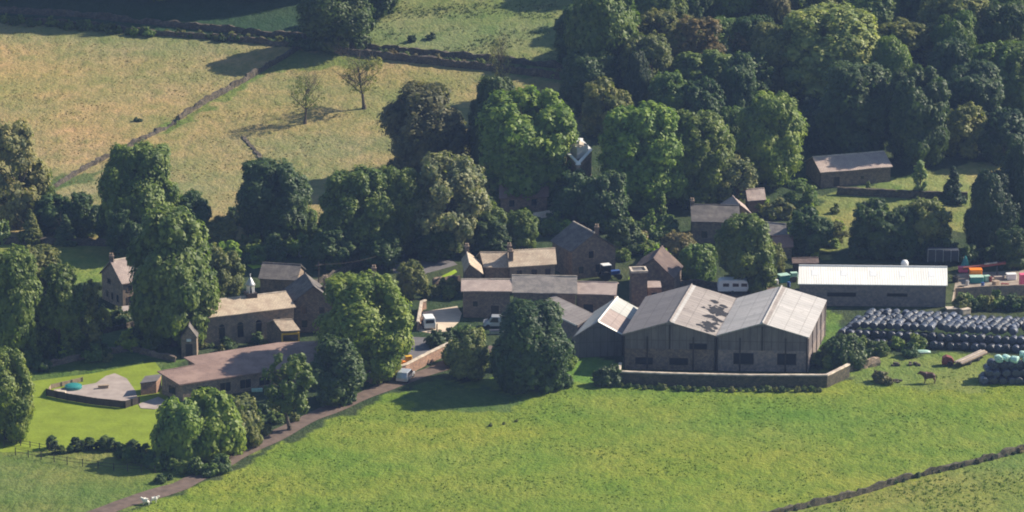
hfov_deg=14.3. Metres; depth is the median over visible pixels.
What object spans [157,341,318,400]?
bungalow
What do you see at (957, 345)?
silage bale
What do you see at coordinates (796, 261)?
outbuilding
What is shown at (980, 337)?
silage bale
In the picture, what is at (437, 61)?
dry stone wall
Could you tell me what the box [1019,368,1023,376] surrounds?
silage bale
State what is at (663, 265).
house
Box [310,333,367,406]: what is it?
yew tree
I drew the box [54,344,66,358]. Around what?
shrub
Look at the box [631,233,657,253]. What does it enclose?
shrub
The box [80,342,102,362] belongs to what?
shrub
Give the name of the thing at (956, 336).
silage bale
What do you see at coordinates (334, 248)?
broadleaf tree
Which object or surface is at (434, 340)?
shrub
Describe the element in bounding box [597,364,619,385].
shrub
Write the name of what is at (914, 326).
silage bale
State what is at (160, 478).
shrub
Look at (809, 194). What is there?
broadleaf tree
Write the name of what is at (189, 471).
shrub
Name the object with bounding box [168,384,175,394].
window
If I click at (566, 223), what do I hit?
shrub
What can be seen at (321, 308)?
window
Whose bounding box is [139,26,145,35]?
shrub
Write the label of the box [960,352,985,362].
plank
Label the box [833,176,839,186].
door
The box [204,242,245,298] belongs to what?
broadleaf tree
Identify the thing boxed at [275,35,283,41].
shrub
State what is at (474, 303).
window
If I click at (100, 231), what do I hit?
broadleaf tree
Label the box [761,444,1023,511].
dry stone wall
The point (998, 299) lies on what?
shrub
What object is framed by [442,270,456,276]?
lawn
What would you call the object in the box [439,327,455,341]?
shrub
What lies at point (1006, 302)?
shrub
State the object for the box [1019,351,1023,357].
silage bale
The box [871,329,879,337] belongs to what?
silage bale
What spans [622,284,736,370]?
barn
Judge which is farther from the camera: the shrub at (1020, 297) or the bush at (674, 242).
the bush at (674, 242)
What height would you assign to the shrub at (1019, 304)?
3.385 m
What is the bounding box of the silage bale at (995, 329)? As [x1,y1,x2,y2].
[992,326,1000,333]
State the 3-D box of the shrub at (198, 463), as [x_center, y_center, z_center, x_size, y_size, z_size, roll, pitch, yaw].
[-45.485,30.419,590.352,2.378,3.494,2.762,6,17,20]
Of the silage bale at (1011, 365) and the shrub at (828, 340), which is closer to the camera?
the silage bale at (1011, 365)
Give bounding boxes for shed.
[544,295,592,340]
[572,296,637,357]
[798,264,946,306]
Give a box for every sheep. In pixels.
[140,497,149,504]
[150,496,159,502]
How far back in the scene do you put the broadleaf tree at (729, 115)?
743.64 m
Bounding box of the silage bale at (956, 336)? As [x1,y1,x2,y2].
[952,332,961,340]
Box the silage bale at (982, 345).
[978,342,986,349]
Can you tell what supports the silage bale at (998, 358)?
on the silage bale at (1003, 364)
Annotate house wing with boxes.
[721,195,750,214]
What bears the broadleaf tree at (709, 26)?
on the ground at (400, 466)
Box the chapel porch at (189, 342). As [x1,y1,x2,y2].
[180,321,198,357]
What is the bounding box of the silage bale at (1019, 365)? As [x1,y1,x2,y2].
[1015,361,1023,368]
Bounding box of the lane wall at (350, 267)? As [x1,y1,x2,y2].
[314,261,362,283]
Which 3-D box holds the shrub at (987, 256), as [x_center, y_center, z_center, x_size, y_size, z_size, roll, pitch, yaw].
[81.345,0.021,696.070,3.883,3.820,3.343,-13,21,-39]
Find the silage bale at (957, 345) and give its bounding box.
[954,342,960,349]
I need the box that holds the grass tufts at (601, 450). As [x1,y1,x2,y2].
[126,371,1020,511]
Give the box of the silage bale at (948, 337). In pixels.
[945,333,952,340]
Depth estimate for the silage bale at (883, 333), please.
650.45 m
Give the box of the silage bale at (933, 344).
[929,340,937,348]
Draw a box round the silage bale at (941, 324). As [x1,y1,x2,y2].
[937,321,944,329]
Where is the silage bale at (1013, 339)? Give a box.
[1009,335,1016,343]
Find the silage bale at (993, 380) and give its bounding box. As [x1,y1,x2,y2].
[988,376,997,384]
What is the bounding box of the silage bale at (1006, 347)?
[1001,343,1010,351]
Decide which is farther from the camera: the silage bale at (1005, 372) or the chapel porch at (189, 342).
the chapel porch at (189, 342)
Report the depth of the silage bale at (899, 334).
649.93 m
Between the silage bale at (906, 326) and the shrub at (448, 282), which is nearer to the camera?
the silage bale at (906, 326)
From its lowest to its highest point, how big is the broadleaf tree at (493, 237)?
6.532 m
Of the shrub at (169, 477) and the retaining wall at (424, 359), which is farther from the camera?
the retaining wall at (424, 359)
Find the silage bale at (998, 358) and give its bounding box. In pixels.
[994,354,1002,362]
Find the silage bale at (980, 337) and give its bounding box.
[976,333,985,341]
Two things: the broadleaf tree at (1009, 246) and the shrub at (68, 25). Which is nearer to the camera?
the broadleaf tree at (1009, 246)
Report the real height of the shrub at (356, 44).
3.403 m
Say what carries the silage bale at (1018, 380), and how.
on the ground at (400, 466)
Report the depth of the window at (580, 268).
686.40 m
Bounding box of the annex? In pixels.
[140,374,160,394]
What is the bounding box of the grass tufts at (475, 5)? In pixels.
[369,0,558,69]
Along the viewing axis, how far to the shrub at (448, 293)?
674.88 m
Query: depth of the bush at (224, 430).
594.26 m
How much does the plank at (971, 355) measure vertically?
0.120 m
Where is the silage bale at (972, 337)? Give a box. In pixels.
[969,334,976,341]
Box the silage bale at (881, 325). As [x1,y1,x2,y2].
[878,321,885,329]
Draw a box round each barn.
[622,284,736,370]
[715,285,826,371]
[804,151,892,187]
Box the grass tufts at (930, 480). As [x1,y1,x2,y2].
[805,464,1023,511]
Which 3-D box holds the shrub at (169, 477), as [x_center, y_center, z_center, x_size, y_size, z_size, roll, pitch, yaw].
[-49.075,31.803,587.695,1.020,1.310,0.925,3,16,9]
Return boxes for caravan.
[717,277,748,293]
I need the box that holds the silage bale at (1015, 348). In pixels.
[1012,344,1019,352]
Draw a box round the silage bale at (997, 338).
[993,334,1001,342]
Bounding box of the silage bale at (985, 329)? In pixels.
[981,326,990,333]
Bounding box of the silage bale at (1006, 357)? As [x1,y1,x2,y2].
[1002,354,1010,361]
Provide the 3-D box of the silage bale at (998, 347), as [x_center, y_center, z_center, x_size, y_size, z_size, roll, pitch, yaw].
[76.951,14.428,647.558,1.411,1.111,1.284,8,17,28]
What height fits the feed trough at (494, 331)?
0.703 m
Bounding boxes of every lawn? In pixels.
[0,362,167,452]
[247,261,269,268]
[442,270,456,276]
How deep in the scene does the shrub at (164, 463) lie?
591.22 m
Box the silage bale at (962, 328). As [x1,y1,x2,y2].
[958,324,966,332]
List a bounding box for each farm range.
[461,278,511,317]
[512,274,576,304]
[576,281,618,312]
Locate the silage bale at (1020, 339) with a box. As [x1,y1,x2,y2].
[1017,335,1023,343]
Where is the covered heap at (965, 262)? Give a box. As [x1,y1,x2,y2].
[961,256,969,270]
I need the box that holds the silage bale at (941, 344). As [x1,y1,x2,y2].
[936,341,944,348]
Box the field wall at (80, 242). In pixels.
[0,236,106,245]
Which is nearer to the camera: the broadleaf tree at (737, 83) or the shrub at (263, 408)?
the shrub at (263, 408)
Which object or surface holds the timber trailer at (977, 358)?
on the ground at (400, 466)
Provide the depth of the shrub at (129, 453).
594.64 m
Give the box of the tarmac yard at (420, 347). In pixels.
[401,337,431,359]
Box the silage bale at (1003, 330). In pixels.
[999,327,1006,333]
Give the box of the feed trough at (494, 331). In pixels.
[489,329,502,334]
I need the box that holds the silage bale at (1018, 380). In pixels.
[1014,376,1022,384]
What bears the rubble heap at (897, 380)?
on the ground at (400, 466)
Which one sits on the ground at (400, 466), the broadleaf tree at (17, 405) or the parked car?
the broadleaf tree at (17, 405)
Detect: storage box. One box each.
[777,272,789,282]
[790,271,797,277]
[945,306,959,313]
[958,266,967,272]
[959,307,970,314]
[969,268,982,274]
[983,275,989,281]
[992,280,999,284]
[994,276,1004,279]
[1006,272,1016,279]
[1019,273,1023,284]
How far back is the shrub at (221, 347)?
646.88 m
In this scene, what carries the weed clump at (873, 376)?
on the ground at (400, 466)
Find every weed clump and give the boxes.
[655,383,662,389]
[676,385,682,391]
[728,386,735,392]
[757,386,765,392]
[765,385,771,391]
[779,385,785,392]
[794,386,800,392]
[800,385,806,391]
[808,386,814,391]
[871,370,876,381]
[875,370,887,383]
[885,377,893,385]
[1018,447,1023,453]
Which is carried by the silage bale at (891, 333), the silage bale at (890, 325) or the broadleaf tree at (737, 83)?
the silage bale at (890, 325)
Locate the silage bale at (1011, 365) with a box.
[1006,362,1015,368]
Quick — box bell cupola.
[244,276,256,298]
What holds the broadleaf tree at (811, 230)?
on the ground at (400, 466)
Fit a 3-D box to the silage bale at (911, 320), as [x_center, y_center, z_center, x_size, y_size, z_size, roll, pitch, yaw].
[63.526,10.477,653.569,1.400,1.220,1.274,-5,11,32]
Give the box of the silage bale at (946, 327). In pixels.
[943,323,951,331]
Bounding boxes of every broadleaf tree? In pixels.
[0,117,52,228]
[0,243,42,355]
[0,346,35,443]
[23,167,56,202]
[25,244,62,290]
[32,193,73,235]
[34,262,87,357]
[61,191,99,237]
[77,278,112,350]
[93,213,107,238]
[95,138,182,230]
[105,206,142,258]
[125,203,221,348]
[176,188,212,227]
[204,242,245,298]
[206,214,237,242]
[235,157,312,241]
[261,352,317,430]
[295,0,375,53]
[297,196,317,240]
[306,225,355,271]
[312,269,415,383]
[317,164,397,262]
[357,230,401,269]
[367,0,399,18]
[376,79,469,174]
[377,164,428,256]
[395,259,429,300]
[410,222,461,262]
[413,150,492,255]
[444,327,489,380]
[471,220,511,253]
[474,197,507,227]
[475,85,579,201]
[505,208,539,249]
[516,206,533,214]
[553,4,572,64]
[557,48,626,116]
[561,0,640,59]
[575,169,631,232]
[581,76,632,136]
[595,100,688,213]
[605,215,641,251]
[617,30,672,93]
[631,0,690,17]
[634,22,655,35]
[638,7,704,72]
[642,208,656,233]
[647,70,686,110]
[654,191,667,220]
[665,108,736,208]
[669,14,730,72]
[669,49,732,84]
[681,76,725,114]
[683,0,713,18]
[705,0,758,19]
[712,0,743,17]
[713,212,777,293]
[717,154,760,203]
[718,52,756,109]
[719,105,743,172]
[730,31,750,52]
[733,14,774,52]
[734,50,775,96]
[734,89,809,188]
[746,22,795,94]
[748,0,796,26]
[769,242,786,272]
[779,1,880,99]
[781,178,818,209]
[789,205,835,254]
[795,0,846,9]
[800,97,828,154]
[811,59,891,154]
[832,220,850,243]
[848,197,902,254]
[867,34,912,78]
[875,17,936,70]
[882,21,929,68]
[884,64,951,167]
[899,0,922,23]
[905,196,952,246]
[911,160,927,190]
[915,0,995,45]
[925,36,971,81]
[930,9,977,60]
[941,101,987,158]
[944,59,1004,121]
[972,40,1023,103]
[978,0,1023,60]
[989,0,1023,41]
[989,39,1023,115]
[994,225,1023,270]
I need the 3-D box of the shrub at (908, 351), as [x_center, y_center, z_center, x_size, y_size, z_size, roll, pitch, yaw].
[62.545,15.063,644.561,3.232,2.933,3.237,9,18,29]
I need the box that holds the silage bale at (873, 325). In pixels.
[869,321,878,328]
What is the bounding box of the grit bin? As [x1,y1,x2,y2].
[405,355,411,361]
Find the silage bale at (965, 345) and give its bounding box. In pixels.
[961,341,969,349]
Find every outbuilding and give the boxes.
[743,188,765,211]
[765,221,787,241]
[771,234,793,258]
[791,257,818,271]
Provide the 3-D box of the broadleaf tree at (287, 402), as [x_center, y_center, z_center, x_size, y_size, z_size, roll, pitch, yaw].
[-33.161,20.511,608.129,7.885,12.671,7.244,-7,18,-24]
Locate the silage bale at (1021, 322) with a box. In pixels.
[1016,320,1023,327]
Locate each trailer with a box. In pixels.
[927,247,958,266]
[957,352,988,364]
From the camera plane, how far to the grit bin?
641.51 m
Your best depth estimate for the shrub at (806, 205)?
723.15 m
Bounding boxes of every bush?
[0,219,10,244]
[149,395,205,462]
[185,386,246,463]
[229,392,263,447]
[659,229,696,258]
[677,243,718,280]
[754,195,795,220]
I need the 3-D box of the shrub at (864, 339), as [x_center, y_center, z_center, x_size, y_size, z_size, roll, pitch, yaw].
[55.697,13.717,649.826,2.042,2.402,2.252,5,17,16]
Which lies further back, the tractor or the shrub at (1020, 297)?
the tractor
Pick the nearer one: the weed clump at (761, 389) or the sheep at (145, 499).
the sheep at (145, 499)
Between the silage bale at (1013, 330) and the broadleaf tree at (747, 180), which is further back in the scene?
the broadleaf tree at (747, 180)
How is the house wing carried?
on the ground at (400, 466)
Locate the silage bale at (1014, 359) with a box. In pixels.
[1010,355,1019,362]
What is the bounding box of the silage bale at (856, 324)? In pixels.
[852,320,860,328]
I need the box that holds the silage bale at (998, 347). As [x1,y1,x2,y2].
[995,343,1002,351]
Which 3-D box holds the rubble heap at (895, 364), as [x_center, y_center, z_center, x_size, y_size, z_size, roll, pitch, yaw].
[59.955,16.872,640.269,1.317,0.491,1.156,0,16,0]
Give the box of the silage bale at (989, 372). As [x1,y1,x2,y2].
[985,369,993,376]
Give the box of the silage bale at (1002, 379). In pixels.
[998,376,1006,383]
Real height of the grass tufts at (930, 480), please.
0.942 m
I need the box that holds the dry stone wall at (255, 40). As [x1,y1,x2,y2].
[10,16,301,47]
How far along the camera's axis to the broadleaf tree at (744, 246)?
675.80 m
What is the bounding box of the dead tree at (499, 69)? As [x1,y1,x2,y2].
[483,21,512,77]
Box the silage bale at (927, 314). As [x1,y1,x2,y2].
[922,312,931,316]
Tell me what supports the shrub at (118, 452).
on the ground at (400, 466)
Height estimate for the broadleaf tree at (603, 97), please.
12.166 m
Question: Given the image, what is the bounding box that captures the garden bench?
[98,384,108,388]
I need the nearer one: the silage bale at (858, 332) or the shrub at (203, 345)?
the shrub at (203, 345)
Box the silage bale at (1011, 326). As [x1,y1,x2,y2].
[1008,324,1017,331]
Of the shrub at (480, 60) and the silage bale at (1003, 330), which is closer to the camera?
the silage bale at (1003, 330)
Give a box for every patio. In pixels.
[54,373,136,400]
[139,397,164,408]
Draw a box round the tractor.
[598,263,621,281]
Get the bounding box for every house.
[99,253,136,306]
[258,262,305,293]
[284,272,332,332]
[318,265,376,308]
[461,243,483,277]
[476,252,509,277]
[499,183,548,214]
[507,243,556,293]
[550,221,617,278]
[567,138,591,177]
[636,245,682,291]
[689,198,739,243]
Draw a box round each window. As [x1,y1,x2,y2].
[127,285,132,291]
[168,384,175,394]
[218,324,225,338]
[219,381,230,391]
[237,322,243,337]
[240,378,250,388]
[255,320,261,335]
[259,375,269,385]
[301,306,307,313]
[301,320,307,327]
[319,306,324,313]
[472,301,477,306]
[509,200,514,206]
[531,199,536,205]
[531,269,536,274]
[545,268,550,274]
[578,266,583,273]
[588,251,593,258]
[595,264,599,271]
[701,231,707,237]
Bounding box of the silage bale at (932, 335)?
[928,332,936,339]
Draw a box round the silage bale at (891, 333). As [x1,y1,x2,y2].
[887,330,896,338]
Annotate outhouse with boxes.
[647,281,661,295]
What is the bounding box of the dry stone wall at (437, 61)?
[334,46,560,79]
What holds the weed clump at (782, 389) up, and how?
on the ground at (400, 466)
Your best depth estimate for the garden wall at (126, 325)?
658.32 m
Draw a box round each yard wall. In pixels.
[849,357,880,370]
[954,284,1023,298]
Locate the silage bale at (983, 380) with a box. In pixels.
[979,376,988,384]
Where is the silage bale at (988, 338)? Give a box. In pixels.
[985,334,993,342]
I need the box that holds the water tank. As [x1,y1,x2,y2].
[901,260,908,265]
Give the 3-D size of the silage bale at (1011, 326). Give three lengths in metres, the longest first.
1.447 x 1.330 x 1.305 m
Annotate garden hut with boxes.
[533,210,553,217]
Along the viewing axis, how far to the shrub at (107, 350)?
642.53 m
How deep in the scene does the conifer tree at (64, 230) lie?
705.50 m
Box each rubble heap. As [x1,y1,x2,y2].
[891,362,899,366]
[893,379,901,382]
[908,361,920,365]
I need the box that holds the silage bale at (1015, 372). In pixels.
[1011,368,1019,376]
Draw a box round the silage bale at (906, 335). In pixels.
[903,331,912,339]
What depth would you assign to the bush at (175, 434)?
592.43 m
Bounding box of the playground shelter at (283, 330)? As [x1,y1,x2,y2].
[265,318,299,343]
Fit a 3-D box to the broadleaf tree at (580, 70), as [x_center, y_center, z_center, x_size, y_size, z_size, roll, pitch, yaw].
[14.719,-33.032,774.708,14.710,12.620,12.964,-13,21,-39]
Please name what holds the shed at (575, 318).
on the ground at (400, 466)
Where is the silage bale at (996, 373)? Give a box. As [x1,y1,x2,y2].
[993,369,1000,377]
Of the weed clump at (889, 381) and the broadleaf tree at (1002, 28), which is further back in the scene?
the broadleaf tree at (1002, 28)
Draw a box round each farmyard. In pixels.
[635,287,795,307]
[952,270,1023,300]
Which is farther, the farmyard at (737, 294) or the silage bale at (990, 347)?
the farmyard at (737, 294)
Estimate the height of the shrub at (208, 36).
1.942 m
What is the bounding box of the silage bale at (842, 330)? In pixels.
[838,328,846,333]
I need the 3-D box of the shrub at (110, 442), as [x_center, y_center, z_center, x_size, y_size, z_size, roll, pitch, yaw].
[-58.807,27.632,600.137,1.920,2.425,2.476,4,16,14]
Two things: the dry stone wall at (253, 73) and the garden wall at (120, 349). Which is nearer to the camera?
the garden wall at (120, 349)
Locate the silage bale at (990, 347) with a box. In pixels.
[986,343,994,350]
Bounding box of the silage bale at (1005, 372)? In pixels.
[1000,369,1010,376]
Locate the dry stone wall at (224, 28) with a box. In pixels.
[0,6,309,38]
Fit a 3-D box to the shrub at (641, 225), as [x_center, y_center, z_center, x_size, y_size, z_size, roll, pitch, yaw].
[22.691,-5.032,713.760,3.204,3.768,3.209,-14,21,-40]
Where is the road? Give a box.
[393,259,457,273]
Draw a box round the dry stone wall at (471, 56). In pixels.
[366,43,563,68]
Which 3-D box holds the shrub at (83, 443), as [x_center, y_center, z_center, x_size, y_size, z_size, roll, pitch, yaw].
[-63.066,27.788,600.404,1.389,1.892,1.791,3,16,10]
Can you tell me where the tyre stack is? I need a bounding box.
[952,275,958,282]
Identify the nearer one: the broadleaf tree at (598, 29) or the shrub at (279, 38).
the broadleaf tree at (598, 29)
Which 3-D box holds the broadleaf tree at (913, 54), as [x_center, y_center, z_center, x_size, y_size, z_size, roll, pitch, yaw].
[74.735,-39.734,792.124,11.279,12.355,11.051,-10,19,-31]
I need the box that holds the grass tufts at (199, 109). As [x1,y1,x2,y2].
[0,27,557,212]
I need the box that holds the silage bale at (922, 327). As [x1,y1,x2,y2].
[918,323,927,330]
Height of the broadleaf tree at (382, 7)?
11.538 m
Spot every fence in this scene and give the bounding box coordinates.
[3,439,49,450]
[15,447,155,472]
[46,377,82,395]
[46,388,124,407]
[125,396,139,408]
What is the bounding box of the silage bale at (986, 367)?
[984,365,993,370]
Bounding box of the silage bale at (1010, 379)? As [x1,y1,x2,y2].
[1007,376,1014,384]
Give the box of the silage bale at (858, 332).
[854,329,862,336]
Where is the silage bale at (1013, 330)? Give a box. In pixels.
[1009,327,1017,334]
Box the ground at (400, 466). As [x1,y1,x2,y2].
[0,0,1023,511]
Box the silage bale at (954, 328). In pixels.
[950,324,958,332]
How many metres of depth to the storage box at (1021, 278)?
682.03 m
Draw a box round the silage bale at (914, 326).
[910,322,918,330]
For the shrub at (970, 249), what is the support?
on the ground at (400, 466)
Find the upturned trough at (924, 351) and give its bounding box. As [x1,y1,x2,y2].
[918,350,930,353]
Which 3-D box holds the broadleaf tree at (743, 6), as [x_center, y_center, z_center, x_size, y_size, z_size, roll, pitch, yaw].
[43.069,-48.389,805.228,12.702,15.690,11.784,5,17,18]
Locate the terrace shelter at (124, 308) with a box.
[122,305,132,318]
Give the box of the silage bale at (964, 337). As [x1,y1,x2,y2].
[960,333,969,340]
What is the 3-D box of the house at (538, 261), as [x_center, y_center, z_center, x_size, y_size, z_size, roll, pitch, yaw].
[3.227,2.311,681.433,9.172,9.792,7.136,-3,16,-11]
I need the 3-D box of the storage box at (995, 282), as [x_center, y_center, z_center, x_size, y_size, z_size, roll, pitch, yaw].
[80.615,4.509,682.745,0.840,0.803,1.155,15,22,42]
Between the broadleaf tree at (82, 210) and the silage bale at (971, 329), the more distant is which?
the broadleaf tree at (82, 210)
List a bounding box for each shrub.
[0,13,9,23]
[8,16,19,25]
[17,13,25,23]
[22,349,37,367]
[32,352,52,371]
[45,435,57,447]
[46,15,58,26]
[49,441,59,454]
[53,343,71,358]
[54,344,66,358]
[57,20,64,28]
[59,445,64,453]
[63,19,74,30]
[66,443,73,453]
[70,437,81,451]
[75,19,86,30]
[78,440,86,450]
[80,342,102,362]
[82,436,94,450]
[89,340,112,356]
[93,24,99,31]
[94,440,99,449]
[96,434,109,450]
[104,22,116,34]
[105,437,116,451]
[111,309,132,324]
[112,306,130,325]
[114,329,140,351]
[114,443,124,458]
[116,25,122,33]
[121,445,137,462]
[125,439,138,449]
[128,26,138,36]
[130,331,143,347]
[136,443,141,452]
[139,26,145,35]
[140,336,157,350]
[141,443,150,453]
[142,26,155,36]
[143,450,155,468]
[149,456,163,471]
[153,473,166,484]
[160,454,173,470]
[165,456,175,471]
[167,473,172,479]
[171,460,188,474]
[185,461,199,474]
[190,455,203,475]
[199,341,208,348]
[200,466,211,477]
[202,462,219,476]
[205,32,213,39]
[208,457,232,473]
[213,453,230,466]
[216,33,226,42]
[216,240,241,256]
[217,343,224,351]
[219,336,233,346]
[223,341,233,349]
[226,31,235,39]
[226,206,240,215]
[228,210,238,225]
[233,33,242,41]
[234,234,247,243]
[238,237,250,253]
[239,252,250,264]
[241,239,261,255]
[247,244,267,264]
[249,233,262,243]
[253,331,263,338]
[253,336,260,344]
[256,409,264,421]
[258,339,269,344]
[258,403,269,418]
[262,233,280,249]
[262,427,270,435]
[263,424,272,431]
[265,244,286,262]
[265,411,284,424]
[268,408,279,413]
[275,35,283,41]
[284,231,308,257]
[287,34,301,47]
[289,412,299,421]
[312,226,322,240]
[314,218,324,233]
[351,39,365,49]
[388,48,397,53]
[407,35,416,42]
[423,289,431,298]
[423,329,450,348]
[425,32,435,38]
[429,284,440,295]
[438,277,459,291]
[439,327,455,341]
[440,347,447,359]
[441,286,457,299]
[446,327,458,337]
[454,325,472,338]
[476,58,484,63]
[537,213,559,233]
[537,216,562,235]
[559,219,571,229]
[566,359,574,370]
[568,353,578,366]
[590,366,612,386]
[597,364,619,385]
[607,364,624,383]
[614,240,624,259]
[617,248,631,260]
[630,230,647,253]
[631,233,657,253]
[635,217,648,233]
[644,243,671,255]
[649,229,662,243]
[654,214,679,233]
[655,215,668,223]
[797,202,813,209]
[810,251,818,256]
[810,350,823,367]
[819,336,846,358]
[821,336,867,370]
[822,354,835,370]
[829,203,839,213]
[829,238,840,247]
[836,333,865,352]
[847,238,866,257]
[859,335,866,344]
[863,339,877,357]
[874,340,890,354]
[874,341,889,357]
[889,238,917,263]
[890,335,905,349]
[901,342,920,358]
[908,333,928,349]
[934,237,956,262]
[950,242,968,263]
[951,294,971,307]
[956,292,970,300]
[961,243,979,264]
[967,298,979,311]
[973,294,986,309]
[974,244,986,261]
[983,245,998,262]
[983,295,994,311]
[991,289,1004,309]
[999,293,1015,310]
[1005,292,1023,310]
[1016,296,1023,310]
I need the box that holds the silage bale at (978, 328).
[975,325,982,333]
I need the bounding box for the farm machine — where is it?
[942,354,953,366]
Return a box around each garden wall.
[50,345,176,366]
[80,321,134,335]
[416,299,426,330]
[432,275,460,284]
[680,279,716,287]
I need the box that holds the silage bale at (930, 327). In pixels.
[926,324,934,331]
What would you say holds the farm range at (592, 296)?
on the ground at (400, 466)
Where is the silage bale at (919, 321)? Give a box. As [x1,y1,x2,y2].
[915,318,922,324]
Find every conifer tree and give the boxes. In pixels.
[17,209,43,245]
[53,214,77,246]
[939,166,966,205]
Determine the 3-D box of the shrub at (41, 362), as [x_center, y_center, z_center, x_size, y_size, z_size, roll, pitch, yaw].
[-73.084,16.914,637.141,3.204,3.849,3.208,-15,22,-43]
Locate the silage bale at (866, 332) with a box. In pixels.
[862,329,871,336]
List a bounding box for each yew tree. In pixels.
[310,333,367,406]
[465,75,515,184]
[488,297,574,394]
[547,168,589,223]
[622,49,652,107]
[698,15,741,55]
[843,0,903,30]
[888,204,921,251]
[962,168,1020,247]
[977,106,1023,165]
[999,137,1023,228]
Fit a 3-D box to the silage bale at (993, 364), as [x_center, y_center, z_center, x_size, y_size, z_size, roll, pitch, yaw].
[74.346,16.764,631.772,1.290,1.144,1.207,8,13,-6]
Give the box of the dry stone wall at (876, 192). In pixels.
[836,186,967,199]
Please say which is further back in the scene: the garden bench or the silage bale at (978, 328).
the silage bale at (978, 328)
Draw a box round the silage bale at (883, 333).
[879,330,887,337]
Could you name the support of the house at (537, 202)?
on the ground at (400, 466)
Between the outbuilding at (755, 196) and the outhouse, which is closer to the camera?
the outhouse
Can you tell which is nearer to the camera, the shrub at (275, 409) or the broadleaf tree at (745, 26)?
the shrub at (275, 409)
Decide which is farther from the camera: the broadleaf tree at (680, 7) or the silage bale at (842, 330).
the broadleaf tree at (680, 7)
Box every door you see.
[185,343,192,356]
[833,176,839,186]
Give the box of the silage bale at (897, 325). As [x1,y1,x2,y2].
[894,322,902,329]
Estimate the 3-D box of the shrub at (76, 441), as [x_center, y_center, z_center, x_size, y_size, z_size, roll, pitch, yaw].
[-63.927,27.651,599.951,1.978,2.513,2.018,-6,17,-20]
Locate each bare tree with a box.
[288,60,326,123]
[329,29,386,108]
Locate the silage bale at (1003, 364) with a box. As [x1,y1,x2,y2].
[998,361,1007,368]
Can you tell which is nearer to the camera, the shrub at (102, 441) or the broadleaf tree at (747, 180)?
the shrub at (102, 441)
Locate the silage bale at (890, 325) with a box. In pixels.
[886,321,894,329]
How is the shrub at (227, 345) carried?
on the ground at (400, 466)
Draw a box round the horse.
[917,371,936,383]
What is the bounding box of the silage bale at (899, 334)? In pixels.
[895,331,903,337]
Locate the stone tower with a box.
[629,266,647,305]
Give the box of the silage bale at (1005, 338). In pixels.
[1002,335,1009,342]
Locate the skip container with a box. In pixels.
[969,275,983,282]
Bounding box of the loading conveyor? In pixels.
[963,261,1005,274]
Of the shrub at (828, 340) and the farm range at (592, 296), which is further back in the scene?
the farm range at (592, 296)
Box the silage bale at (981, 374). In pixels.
[978,373,987,378]
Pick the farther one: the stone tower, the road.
the road
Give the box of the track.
[88,345,492,511]
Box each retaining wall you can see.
[369,340,451,383]
[619,363,849,387]
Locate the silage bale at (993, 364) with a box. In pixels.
[989,360,998,368]
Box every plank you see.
[955,350,981,361]
[958,350,984,361]
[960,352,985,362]
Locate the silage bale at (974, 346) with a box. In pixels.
[970,342,978,350]
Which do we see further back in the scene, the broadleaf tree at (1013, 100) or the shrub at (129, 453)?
the broadleaf tree at (1013, 100)
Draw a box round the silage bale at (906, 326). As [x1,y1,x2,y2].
[902,322,910,330]
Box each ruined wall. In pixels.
[52,119,176,187]
[242,136,261,157]
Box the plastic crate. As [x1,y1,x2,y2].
[251,388,262,391]
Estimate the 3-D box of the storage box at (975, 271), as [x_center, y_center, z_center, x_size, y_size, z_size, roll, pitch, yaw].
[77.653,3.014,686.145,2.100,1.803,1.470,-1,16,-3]
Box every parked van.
[421,314,435,328]
[483,314,501,327]
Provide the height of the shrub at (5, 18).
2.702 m
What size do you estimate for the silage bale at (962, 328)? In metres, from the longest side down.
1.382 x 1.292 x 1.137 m
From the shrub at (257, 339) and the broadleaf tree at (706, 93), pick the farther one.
the broadleaf tree at (706, 93)
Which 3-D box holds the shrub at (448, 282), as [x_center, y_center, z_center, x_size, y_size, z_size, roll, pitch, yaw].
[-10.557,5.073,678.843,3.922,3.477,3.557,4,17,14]
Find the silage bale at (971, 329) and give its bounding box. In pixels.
[967,325,975,332]
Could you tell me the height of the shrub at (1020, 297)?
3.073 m
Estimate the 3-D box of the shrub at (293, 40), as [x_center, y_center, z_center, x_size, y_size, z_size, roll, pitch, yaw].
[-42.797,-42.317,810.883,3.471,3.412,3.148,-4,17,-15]
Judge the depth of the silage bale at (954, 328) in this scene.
649.68 m
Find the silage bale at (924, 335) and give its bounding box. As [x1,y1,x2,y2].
[920,332,927,338]
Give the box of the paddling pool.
[65,383,81,390]
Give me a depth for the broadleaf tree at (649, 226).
706.08 m
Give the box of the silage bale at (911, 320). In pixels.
[905,317,914,323]
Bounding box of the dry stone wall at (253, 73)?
[178,46,297,119]
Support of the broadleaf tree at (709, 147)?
on the ground at (400, 466)
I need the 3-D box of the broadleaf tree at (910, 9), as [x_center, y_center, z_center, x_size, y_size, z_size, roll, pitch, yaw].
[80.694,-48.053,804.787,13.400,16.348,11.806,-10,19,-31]
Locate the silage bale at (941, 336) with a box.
[937,332,944,340]
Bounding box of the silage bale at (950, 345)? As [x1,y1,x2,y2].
[947,341,954,349]
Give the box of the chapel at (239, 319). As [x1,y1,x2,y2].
[203,291,295,345]
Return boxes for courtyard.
[419,306,461,332]
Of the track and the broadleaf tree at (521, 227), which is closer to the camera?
the track
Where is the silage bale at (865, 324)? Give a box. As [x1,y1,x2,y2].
[861,320,869,328]
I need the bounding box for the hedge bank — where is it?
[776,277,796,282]
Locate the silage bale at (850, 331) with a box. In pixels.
[846,329,854,334]
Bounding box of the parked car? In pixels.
[396,368,414,382]
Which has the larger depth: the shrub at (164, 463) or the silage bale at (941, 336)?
the silage bale at (941, 336)

